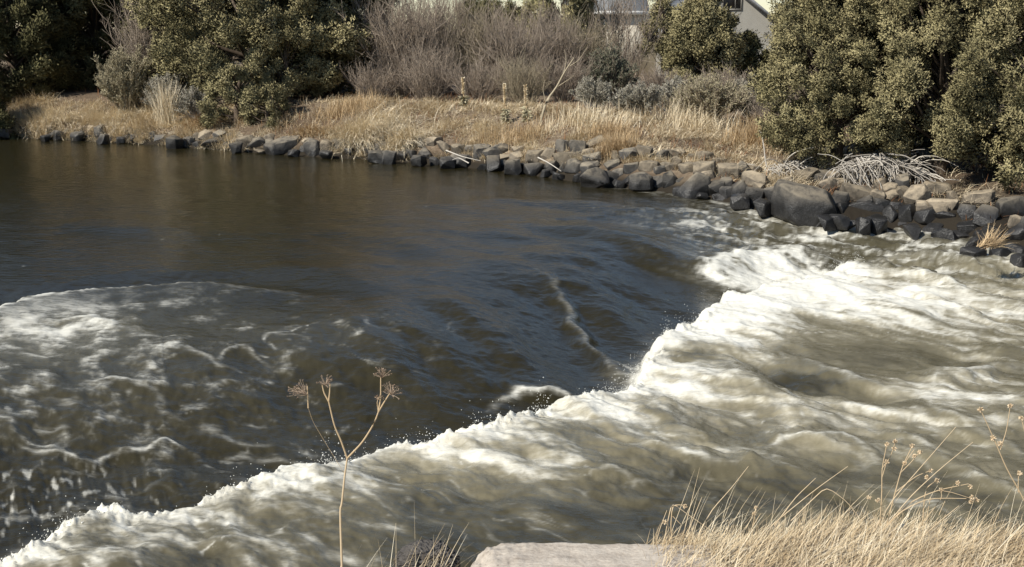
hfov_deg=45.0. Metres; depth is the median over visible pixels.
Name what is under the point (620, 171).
rock
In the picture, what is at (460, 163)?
rock
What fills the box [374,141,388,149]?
rock
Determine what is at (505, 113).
mullein stalk
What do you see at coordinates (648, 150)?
rock
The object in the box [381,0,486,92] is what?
bare shrub
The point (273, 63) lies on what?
juniper tree
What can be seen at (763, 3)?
sky
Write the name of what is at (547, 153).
rock
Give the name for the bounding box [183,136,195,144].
rock
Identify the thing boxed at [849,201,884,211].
rock
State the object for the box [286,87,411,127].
grass tuft
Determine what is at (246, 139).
rock
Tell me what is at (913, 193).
rock
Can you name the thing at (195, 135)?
rock
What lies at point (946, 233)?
rock
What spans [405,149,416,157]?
rock
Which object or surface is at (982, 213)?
rock
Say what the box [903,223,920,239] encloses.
rock
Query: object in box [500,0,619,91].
bare shrub
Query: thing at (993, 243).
grass tuft
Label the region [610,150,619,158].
rock
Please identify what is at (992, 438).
dried wildflower
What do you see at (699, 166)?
rock
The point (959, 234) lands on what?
rock
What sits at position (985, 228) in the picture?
rock
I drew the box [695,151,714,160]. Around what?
rock
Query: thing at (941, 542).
foreground grass
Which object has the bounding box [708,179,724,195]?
rock
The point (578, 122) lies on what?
grass tuft
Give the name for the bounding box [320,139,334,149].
rock
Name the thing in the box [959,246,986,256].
rock
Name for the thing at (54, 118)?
grass tuft
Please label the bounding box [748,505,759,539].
dried wildflower
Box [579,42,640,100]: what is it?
sagebrush
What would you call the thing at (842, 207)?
rock
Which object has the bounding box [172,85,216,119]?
sagebrush
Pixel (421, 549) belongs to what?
rock
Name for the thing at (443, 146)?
rock
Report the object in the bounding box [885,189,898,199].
rock
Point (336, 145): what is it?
rock
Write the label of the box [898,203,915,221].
rock
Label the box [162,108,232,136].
grass tuft
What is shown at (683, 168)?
rock
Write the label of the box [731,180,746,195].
rock
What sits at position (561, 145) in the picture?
rock
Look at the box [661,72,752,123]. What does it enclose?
sagebrush
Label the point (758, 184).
rock
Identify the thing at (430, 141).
rock
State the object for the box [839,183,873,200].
rock
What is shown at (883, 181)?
rock
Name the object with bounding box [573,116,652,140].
dry grass clump
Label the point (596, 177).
rock
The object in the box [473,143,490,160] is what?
rock
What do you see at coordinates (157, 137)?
rock
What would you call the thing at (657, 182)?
rock
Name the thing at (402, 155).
rock
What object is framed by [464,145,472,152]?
rock
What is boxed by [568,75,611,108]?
sagebrush
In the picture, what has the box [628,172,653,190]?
rock
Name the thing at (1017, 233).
rock
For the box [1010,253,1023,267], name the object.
rock
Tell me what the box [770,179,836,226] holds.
rock
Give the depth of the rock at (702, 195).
23.80 m
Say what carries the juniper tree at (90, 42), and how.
on the ground at (968, 174)
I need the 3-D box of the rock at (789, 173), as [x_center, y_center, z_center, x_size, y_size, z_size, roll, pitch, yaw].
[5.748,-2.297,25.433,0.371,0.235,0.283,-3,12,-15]
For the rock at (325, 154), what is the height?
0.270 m
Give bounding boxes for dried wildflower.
[661,504,687,542]
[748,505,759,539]
[867,495,973,532]
[879,439,897,525]
[886,443,932,524]
[890,480,979,523]
[922,478,938,525]
[977,403,1023,500]
[1018,415,1023,428]
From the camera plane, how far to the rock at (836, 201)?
22.10 m
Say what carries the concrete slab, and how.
on the ground at (968, 174)
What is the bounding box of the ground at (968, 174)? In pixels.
[0,32,1023,566]
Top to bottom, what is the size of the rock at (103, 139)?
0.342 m
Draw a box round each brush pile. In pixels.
[748,130,857,177]
[821,149,958,189]
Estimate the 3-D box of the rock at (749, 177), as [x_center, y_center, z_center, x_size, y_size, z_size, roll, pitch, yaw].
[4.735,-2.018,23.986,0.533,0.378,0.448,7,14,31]
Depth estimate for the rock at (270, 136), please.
32.44 m
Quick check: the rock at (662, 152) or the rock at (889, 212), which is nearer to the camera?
the rock at (889, 212)
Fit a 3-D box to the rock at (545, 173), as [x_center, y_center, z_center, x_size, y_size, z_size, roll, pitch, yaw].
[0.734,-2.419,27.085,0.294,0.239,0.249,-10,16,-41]
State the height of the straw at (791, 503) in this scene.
0.172 m
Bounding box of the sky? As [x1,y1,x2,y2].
[13,0,1021,28]
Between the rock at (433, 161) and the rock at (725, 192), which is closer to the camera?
the rock at (725, 192)
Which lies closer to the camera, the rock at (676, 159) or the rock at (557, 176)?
the rock at (676, 159)
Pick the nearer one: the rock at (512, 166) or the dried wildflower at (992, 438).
the dried wildflower at (992, 438)
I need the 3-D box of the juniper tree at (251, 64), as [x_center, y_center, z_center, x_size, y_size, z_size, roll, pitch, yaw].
[-7.522,-5.400,34.234,2.417,2.369,2.250,0,12,0]
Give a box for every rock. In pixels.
[0,128,11,138]
[22,130,34,136]
[40,134,50,141]
[43,125,54,132]
[53,130,66,139]
[70,131,84,140]
[94,124,105,136]
[96,134,109,144]
[116,136,125,143]
[129,134,137,142]
[154,134,165,140]
[165,135,183,148]
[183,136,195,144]
[183,139,187,147]
[192,141,201,146]
[193,132,198,140]
[198,129,211,139]
[201,137,224,147]
[212,129,226,136]
[228,142,242,153]
[235,135,253,149]
[246,136,264,148]
[253,149,264,153]
[263,133,274,139]
[263,135,300,154]
[287,149,300,156]
[301,137,312,143]
[303,138,319,156]
[319,150,332,158]
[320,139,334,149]
[332,139,343,148]
[344,147,356,154]
[350,141,362,149]
[361,145,373,154]
[368,150,382,163]
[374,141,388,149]
[382,150,396,164]
[393,539,460,566]
[396,151,407,160]
[401,139,416,149]
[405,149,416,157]
[410,155,426,166]
[416,138,426,147]
[418,147,431,158]
[425,137,442,145]
[429,156,438,165]
[436,140,450,152]
[439,156,455,168]
[450,153,467,167]
[451,144,464,153]
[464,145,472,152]
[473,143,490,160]
[477,164,485,169]
[482,144,502,156]
[485,155,499,171]
[498,143,509,152]
[500,154,508,159]
[500,159,505,167]
[504,158,521,174]
[509,151,523,159]
[511,146,525,151]
[524,163,544,175]
[525,150,543,162]
[540,168,551,177]
[541,147,555,159]
[544,160,558,173]
[552,171,564,179]
[553,151,581,165]
[555,139,568,151]
[558,163,565,172]
[564,158,581,173]
[569,139,586,152]
[572,173,582,182]
[580,161,599,172]
[580,167,609,187]
[581,148,594,154]
[581,151,602,161]
[586,135,605,147]
[603,159,619,169]
[607,170,618,181]
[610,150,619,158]
[612,168,623,176]
[612,179,624,188]
[619,147,638,161]
[623,162,638,173]
[623,175,628,184]
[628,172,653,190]
[635,145,653,158]
[638,160,660,171]
[653,165,665,174]
[653,175,662,187]
[656,149,668,158]
[660,162,677,170]
[662,170,677,187]
[666,149,678,158]
[671,156,681,164]
[673,172,710,198]
[674,148,686,156]
[678,161,692,173]
[686,153,695,159]
[693,160,715,175]
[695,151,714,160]
[696,192,708,199]
[701,170,714,178]
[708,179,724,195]
[712,158,726,164]
[712,193,724,200]
[717,163,738,179]
[719,186,732,198]
[720,177,732,185]
[730,194,749,209]
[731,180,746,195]
[738,160,750,171]
[741,170,769,184]
[745,186,764,206]
[749,165,762,172]
[753,181,764,188]
[753,198,770,217]
[764,186,773,200]
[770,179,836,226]
[775,177,792,182]
[783,166,800,175]
[793,167,818,182]
[814,170,828,181]
[817,214,836,230]
[818,177,836,191]
[826,170,841,177]
[829,214,849,230]
[832,196,842,209]
[833,190,849,201]
[835,178,847,185]
[838,202,849,213]
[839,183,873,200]
[842,172,858,183]
[847,220,855,230]
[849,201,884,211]
[855,171,876,186]
[855,217,871,234]
[856,195,872,201]
[867,214,886,234]
[870,189,886,198]
[873,178,887,188]
[873,197,889,206]
[881,182,897,192]
[882,204,897,222]
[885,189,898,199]
[890,201,902,209]
[891,173,909,186]
[895,186,908,198]
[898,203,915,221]
[903,183,931,203]
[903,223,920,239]
[913,207,936,224]
[915,200,928,210]
[922,223,943,231]
[923,181,951,192]
[926,198,958,209]
[931,228,959,240]
[933,205,948,211]
[934,211,955,218]
[946,190,959,200]
[952,230,968,237]
[957,203,975,219]
[957,220,978,233]
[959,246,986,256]
[961,189,995,202]
[965,236,986,247]
[972,230,980,236]
[973,204,998,226]
[980,224,1004,238]
[988,246,1011,256]
[995,196,1023,217]
[1002,222,1023,240]
[1004,242,1023,253]
[1007,214,1021,227]
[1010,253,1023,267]
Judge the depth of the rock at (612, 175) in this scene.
25.73 m
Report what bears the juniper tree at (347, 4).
on the ground at (968, 174)
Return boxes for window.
[722,0,741,9]
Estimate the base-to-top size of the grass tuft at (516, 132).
1.331 m
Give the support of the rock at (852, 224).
in the river water
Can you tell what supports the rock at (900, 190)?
on the ground at (968, 174)
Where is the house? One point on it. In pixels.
(753, 14)
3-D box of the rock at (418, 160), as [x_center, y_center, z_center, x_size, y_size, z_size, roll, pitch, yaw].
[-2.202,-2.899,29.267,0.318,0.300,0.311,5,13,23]
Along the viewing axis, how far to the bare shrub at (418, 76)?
34.41 m
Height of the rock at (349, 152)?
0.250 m
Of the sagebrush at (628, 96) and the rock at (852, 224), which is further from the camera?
the sagebrush at (628, 96)
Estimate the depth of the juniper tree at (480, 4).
75.53 m
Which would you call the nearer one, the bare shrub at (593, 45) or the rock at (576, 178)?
the rock at (576, 178)
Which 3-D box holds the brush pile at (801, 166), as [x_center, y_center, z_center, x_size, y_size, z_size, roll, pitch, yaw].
[5.773,-2.299,25.302,2.669,1.551,1.470,0,12,0]
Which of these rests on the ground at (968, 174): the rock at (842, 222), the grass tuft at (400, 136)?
the grass tuft at (400, 136)
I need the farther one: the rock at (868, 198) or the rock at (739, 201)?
the rock at (739, 201)
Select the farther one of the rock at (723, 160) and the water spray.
the rock at (723, 160)
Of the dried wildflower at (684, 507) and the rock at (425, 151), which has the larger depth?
the rock at (425, 151)
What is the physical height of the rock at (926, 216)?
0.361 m
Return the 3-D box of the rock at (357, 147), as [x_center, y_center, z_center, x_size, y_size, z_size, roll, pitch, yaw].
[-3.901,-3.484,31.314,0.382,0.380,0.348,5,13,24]
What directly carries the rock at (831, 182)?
on the ground at (968, 174)
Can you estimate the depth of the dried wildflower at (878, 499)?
4.18 m
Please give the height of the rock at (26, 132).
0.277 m
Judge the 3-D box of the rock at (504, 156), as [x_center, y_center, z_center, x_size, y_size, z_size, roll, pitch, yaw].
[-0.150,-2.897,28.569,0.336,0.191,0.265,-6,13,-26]
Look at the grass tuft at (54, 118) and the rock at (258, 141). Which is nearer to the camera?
the rock at (258, 141)
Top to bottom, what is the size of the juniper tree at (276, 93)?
1.484 m
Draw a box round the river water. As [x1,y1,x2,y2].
[0,138,1023,566]
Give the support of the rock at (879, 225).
on the ground at (968, 174)
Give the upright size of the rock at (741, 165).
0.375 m
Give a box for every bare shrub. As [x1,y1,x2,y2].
[91,0,163,93]
[321,0,481,96]
[333,50,404,98]
[374,34,465,101]
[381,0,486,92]
[416,0,518,94]
[433,51,520,100]
[453,0,571,96]
[487,47,553,102]
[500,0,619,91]
[519,43,608,100]
[534,0,628,87]
[587,0,650,55]
[589,0,669,85]
[630,57,691,88]
[693,62,753,85]
[746,91,793,125]
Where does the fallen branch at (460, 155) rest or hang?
on the ground at (968, 174)
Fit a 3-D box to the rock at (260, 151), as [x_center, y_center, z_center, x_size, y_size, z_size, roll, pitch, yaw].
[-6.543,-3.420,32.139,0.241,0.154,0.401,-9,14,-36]
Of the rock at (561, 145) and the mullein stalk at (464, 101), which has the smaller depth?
the rock at (561, 145)
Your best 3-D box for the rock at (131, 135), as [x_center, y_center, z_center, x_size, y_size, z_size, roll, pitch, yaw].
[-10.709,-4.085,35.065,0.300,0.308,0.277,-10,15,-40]
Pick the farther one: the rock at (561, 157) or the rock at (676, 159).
the rock at (561, 157)
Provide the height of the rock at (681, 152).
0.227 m
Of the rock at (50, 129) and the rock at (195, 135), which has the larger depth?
the rock at (50, 129)
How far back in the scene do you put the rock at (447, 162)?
28.71 m
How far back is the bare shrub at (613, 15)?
44.07 m
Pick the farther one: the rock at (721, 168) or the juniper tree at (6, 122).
the juniper tree at (6, 122)
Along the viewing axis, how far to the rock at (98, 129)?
35.68 m
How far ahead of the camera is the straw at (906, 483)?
4.17 m
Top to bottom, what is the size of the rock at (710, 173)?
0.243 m
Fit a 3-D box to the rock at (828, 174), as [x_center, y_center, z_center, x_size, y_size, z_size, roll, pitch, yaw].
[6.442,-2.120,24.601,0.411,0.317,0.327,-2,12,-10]
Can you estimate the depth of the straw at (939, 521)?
4.20 m
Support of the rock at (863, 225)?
in the river water
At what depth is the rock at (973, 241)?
19.59 m
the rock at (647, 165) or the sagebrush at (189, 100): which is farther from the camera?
the sagebrush at (189, 100)
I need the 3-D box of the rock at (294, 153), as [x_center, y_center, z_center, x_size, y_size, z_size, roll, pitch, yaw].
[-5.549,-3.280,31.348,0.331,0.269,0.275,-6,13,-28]
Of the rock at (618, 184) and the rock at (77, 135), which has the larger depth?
the rock at (77, 135)
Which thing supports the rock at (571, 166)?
on the ground at (968, 174)
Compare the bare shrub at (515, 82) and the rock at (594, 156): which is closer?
the rock at (594, 156)
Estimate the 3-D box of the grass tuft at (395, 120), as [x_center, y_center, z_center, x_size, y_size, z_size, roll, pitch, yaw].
[-3.368,-4.106,31.967,3.517,1.684,2.238,2,12,10]
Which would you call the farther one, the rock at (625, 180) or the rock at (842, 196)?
the rock at (625, 180)
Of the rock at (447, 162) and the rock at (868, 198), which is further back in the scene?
the rock at (447, 162)
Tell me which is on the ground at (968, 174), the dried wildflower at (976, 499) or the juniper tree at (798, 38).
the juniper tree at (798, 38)
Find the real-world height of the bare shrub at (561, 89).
1.679 m
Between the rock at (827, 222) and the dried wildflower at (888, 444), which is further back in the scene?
the rock at (827, 222)
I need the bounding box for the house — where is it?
[567,0,779,80]
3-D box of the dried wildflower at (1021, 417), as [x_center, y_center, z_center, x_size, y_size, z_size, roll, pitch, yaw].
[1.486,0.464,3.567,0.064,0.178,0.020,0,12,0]
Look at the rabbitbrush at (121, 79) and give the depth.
36.21 m
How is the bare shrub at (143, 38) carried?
on the ground at (968, 174)
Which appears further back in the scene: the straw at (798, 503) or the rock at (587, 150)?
the rock at (587, 150)
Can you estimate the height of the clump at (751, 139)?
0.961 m
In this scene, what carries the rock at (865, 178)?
on the ground at (968, 174)
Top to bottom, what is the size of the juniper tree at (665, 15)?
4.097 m
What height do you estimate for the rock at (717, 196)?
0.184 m
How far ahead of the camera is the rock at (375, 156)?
29.68 m
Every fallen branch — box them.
[446,150,479,160]
[537,157,560,170]
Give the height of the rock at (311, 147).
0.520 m
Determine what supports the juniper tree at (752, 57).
on the ground at (968, 174)
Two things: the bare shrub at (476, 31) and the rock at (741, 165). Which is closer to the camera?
the rock at (741, 165)
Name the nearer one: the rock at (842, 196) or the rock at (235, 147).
the rock at (842, 196)
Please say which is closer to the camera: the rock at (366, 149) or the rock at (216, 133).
the rock at (366, 149)
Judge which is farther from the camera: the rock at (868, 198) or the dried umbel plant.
the rock at (868, 198)
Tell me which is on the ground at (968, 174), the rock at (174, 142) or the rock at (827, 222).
the rock at (174, 142)
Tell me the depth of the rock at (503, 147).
28.71 m
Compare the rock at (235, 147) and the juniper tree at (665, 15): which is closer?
the rock at (235, 147)
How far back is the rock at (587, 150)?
27.13 m
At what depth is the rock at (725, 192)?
23.69 m
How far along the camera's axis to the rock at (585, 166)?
26.34 m
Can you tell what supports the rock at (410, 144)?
on the ground at (968, 174)
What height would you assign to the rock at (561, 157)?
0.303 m
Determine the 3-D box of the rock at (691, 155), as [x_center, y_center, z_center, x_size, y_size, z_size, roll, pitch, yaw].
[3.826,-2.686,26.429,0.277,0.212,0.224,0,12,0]
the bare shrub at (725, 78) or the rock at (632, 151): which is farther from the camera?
the bare shrub at (725, 78)
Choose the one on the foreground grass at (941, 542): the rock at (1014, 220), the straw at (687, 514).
the straw at (687, 514)
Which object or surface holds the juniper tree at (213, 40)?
on the ground at (968, 174)
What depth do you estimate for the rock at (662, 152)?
26.19 m
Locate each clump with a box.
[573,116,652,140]
[581,129,655,159]
[701,107,773,150]
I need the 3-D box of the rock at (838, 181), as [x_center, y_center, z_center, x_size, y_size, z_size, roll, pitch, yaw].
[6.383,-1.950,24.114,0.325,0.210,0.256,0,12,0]
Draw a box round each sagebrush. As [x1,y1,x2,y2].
[139,70,187,112]
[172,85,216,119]
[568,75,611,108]
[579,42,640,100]
[608,77,664,116]
[653,74,694,111]
[733,73,773,119]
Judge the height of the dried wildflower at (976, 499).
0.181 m
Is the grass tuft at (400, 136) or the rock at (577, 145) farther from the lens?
the grass tuft at (400, 136)
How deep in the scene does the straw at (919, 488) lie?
4.18 m
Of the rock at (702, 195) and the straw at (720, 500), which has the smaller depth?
the straw at (720, 500)
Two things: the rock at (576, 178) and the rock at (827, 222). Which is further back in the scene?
the rock at (576, 178)
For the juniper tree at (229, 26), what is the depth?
35.08 m
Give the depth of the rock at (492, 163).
28.12 m
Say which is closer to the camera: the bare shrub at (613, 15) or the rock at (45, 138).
the rock at (45, 138)
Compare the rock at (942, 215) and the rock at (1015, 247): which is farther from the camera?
the rock at (942, 215)
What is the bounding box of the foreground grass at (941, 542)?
[340,468,1023,566]
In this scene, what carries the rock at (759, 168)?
on the ground at (968, 174)
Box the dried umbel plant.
[287,367,402,566]
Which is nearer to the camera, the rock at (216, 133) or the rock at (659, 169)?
the rock at (659, 169)
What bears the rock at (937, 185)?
on the ground at (968, 174)
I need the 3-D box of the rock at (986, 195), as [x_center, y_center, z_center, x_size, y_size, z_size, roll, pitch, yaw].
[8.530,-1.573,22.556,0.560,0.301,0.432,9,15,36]
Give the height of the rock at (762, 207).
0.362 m
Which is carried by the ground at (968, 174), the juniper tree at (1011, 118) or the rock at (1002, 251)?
the juniper tree at (1011, 118)
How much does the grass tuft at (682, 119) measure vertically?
1.018 m
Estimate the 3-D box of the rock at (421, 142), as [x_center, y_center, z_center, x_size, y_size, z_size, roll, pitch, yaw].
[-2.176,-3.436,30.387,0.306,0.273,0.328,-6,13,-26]
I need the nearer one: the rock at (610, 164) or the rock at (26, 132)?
the rock at (610, 164)
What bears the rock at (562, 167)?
on the ground at (968, 174)
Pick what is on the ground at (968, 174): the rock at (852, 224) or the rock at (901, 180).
the rock at (901, 180)
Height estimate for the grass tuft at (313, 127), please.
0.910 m
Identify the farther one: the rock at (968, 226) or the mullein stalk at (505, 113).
the mullein stalk at (505, 113)
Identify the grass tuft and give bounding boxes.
[13,101,98,138]
[74,100,154,133]
[141,76,191,127]
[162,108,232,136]
[279,115,344,146]
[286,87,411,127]
[315,93,443,133]
[320,107,418,158]
[365,114,452,151]
[443,109,568,152]
[522,95,655,140]
[629,93,756,131]
[976,221,1014,249]
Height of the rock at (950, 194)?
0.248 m
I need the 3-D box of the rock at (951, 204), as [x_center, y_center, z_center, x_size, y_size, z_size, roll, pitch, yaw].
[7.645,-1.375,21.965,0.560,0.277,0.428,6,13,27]
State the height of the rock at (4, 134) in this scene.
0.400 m
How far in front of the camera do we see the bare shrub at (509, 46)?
36.02 m
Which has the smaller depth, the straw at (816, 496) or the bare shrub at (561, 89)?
the straw at (816, 496)
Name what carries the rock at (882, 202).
on the ground at (968, 174)
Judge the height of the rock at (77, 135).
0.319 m
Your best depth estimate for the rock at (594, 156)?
26.56 m
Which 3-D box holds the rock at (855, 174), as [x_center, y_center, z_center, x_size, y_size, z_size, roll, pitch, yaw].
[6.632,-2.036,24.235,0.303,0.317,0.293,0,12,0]
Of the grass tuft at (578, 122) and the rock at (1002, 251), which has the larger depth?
the grass tuft at (578, 122)
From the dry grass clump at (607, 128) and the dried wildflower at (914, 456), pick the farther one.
the dry grass clump at (607, 128)
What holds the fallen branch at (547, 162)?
on the ground at (968, 174)
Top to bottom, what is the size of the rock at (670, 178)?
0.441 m
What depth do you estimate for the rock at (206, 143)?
33.21 m
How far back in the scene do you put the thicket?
63.55 m
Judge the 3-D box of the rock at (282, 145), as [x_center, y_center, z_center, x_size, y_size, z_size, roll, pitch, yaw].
[-5.928,-3.562,32.066,0.953,0.575,0.684,-7,14,-31]
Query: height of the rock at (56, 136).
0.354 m
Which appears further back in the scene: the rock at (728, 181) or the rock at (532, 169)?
the rock at (532, 169)
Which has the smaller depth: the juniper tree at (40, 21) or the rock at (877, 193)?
the rock at (877, 193)
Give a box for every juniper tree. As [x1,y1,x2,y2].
[0,0,91,105]
[0,72,20,139]
[24,0,159,89]
[113,0,230,87]
[121,0,378,103]
[196,45,278,129]
[235,81,291,129]
[251,6,330,101]
[270,0,400,95]
[457,0,503,50]
[483,0,522,38]
[514,0,608,80]
[635,0,675,80]
[657,0,749,83]
[716,28,771,80]
[745,0,929,170]
[819,0,972,157]
[836,0,1023,175]
[926,0,1023,191]
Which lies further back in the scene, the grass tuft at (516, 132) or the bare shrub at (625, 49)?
the bare shrub at (625, 49)
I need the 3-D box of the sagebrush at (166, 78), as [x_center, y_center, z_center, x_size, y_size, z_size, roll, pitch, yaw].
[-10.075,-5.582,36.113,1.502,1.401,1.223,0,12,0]
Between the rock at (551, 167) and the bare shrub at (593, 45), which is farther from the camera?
the bare shrub at (593, 45)
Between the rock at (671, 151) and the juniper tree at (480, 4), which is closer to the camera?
the rock at (671, 151)
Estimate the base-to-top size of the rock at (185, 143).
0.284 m
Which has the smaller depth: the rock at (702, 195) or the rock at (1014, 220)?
the rock at (1014, 220)
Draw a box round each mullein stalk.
[458,77,469,108]
[499,83,511,123]
[519,84,531,121]
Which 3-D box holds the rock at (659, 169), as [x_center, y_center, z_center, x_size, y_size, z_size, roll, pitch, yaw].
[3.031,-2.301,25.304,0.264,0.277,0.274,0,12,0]
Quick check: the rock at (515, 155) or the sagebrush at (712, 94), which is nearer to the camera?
the rock at (515, 155)
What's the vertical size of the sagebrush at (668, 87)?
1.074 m
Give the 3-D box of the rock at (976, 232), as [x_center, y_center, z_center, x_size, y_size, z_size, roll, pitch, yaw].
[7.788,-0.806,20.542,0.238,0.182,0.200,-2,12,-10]
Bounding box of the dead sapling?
[540,48,586,123]
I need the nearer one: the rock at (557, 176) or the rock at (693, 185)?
the rock at (693, 185)
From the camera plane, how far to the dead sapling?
29.71 m
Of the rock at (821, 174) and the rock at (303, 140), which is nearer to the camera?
the rock at (821, 174)
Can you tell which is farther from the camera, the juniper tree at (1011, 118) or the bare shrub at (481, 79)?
the bare shrub at (481, 79)
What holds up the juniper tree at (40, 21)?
on the ground at (968, 174)
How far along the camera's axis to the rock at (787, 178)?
23.98 m
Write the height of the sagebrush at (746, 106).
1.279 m
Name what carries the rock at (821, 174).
on the ground at (968, 174)
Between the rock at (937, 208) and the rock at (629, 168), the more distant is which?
the rock at (629, 168)
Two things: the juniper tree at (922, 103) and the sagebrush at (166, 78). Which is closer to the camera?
the juniper tree at (922, 103)
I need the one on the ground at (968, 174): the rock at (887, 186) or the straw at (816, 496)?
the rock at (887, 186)
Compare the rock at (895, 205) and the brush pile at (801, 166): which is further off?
the brush pile at (801, 166)
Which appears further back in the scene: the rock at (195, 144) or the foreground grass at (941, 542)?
the rock at (195, 144)
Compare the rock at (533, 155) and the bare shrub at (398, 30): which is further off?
the bare shrub at (398, 30)
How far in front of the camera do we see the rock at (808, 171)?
24.54 m
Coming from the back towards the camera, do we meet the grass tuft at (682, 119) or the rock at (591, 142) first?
the grass tuft at (682, 119)
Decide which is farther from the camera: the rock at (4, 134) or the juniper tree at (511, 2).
the juniper tree at (511, 2)
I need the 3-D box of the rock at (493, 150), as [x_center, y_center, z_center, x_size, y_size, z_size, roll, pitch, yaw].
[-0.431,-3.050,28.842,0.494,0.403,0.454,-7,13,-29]
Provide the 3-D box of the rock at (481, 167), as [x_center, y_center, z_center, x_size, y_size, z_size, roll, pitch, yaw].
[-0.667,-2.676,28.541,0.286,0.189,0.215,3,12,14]
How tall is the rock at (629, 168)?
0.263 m
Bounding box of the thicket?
[497,11,531,48]
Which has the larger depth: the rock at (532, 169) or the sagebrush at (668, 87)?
the sagebrush at (668, 87)
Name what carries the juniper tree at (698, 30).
on the ground at (968, 174)
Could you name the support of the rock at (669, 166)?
on the ground at (968, 174)
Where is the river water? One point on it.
(174, 324)
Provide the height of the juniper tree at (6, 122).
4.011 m
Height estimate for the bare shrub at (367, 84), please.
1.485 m
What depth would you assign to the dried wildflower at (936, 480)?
4.21 m
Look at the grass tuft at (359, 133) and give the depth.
31.05 m
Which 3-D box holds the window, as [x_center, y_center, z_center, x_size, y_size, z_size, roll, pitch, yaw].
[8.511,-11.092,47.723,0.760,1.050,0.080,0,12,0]
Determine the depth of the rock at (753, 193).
23.03 m
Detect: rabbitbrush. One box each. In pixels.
[91,43,157,112]
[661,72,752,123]
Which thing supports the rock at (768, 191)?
on the ground at (968, 174)
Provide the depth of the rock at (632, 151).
26.21 m
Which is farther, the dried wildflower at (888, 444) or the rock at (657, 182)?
the rock at (657, 182)
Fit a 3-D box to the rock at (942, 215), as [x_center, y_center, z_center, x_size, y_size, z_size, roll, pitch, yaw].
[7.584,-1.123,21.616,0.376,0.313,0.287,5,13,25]
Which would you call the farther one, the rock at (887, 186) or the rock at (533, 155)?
the rock at (533, 155)
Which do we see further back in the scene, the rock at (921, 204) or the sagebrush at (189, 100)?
the sagebrush at (189, 100)
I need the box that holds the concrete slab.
[471,542,716,566]
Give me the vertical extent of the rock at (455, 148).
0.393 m
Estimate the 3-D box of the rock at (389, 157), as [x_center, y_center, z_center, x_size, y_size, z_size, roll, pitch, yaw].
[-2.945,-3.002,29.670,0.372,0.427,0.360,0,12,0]
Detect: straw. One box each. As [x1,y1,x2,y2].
[664,505,722,539]
[696,466,748,539]
[759,466,847,536]
[774,478,815,525]
[791,489,863,524]
[870,427,955,538]
[877,442,972,536]
[920,507,956,539]
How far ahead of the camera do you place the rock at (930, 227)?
21.39 m
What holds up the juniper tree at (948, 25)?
on the ground at (968, 174)
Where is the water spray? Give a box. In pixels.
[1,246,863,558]
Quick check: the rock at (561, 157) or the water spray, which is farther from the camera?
the rock at (561, 157)
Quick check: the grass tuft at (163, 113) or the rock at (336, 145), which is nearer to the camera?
the rock at (336, 145)
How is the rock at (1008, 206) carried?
on the ground at (968, 174)
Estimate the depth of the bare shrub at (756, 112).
30.67 m
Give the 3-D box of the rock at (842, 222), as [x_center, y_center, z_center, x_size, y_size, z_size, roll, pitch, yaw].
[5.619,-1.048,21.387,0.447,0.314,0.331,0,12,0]
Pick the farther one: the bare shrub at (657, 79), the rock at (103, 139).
the bare shrub at (657, 79)
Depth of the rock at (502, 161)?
28.34 m
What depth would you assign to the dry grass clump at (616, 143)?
26.64 m
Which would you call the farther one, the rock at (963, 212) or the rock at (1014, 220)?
the rock at (963, 212)
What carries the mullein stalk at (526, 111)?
on the ground at (968, 174)
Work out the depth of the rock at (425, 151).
29.82 m
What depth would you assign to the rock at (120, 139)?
34.94 m
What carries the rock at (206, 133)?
on the ground at (968, 174)
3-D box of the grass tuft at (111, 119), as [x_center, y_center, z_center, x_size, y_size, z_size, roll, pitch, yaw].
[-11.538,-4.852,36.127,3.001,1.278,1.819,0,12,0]
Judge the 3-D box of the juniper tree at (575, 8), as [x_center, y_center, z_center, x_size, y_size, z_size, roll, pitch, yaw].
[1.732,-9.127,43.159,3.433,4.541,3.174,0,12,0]
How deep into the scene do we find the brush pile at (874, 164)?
24.00 m
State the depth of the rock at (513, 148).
28.48 m

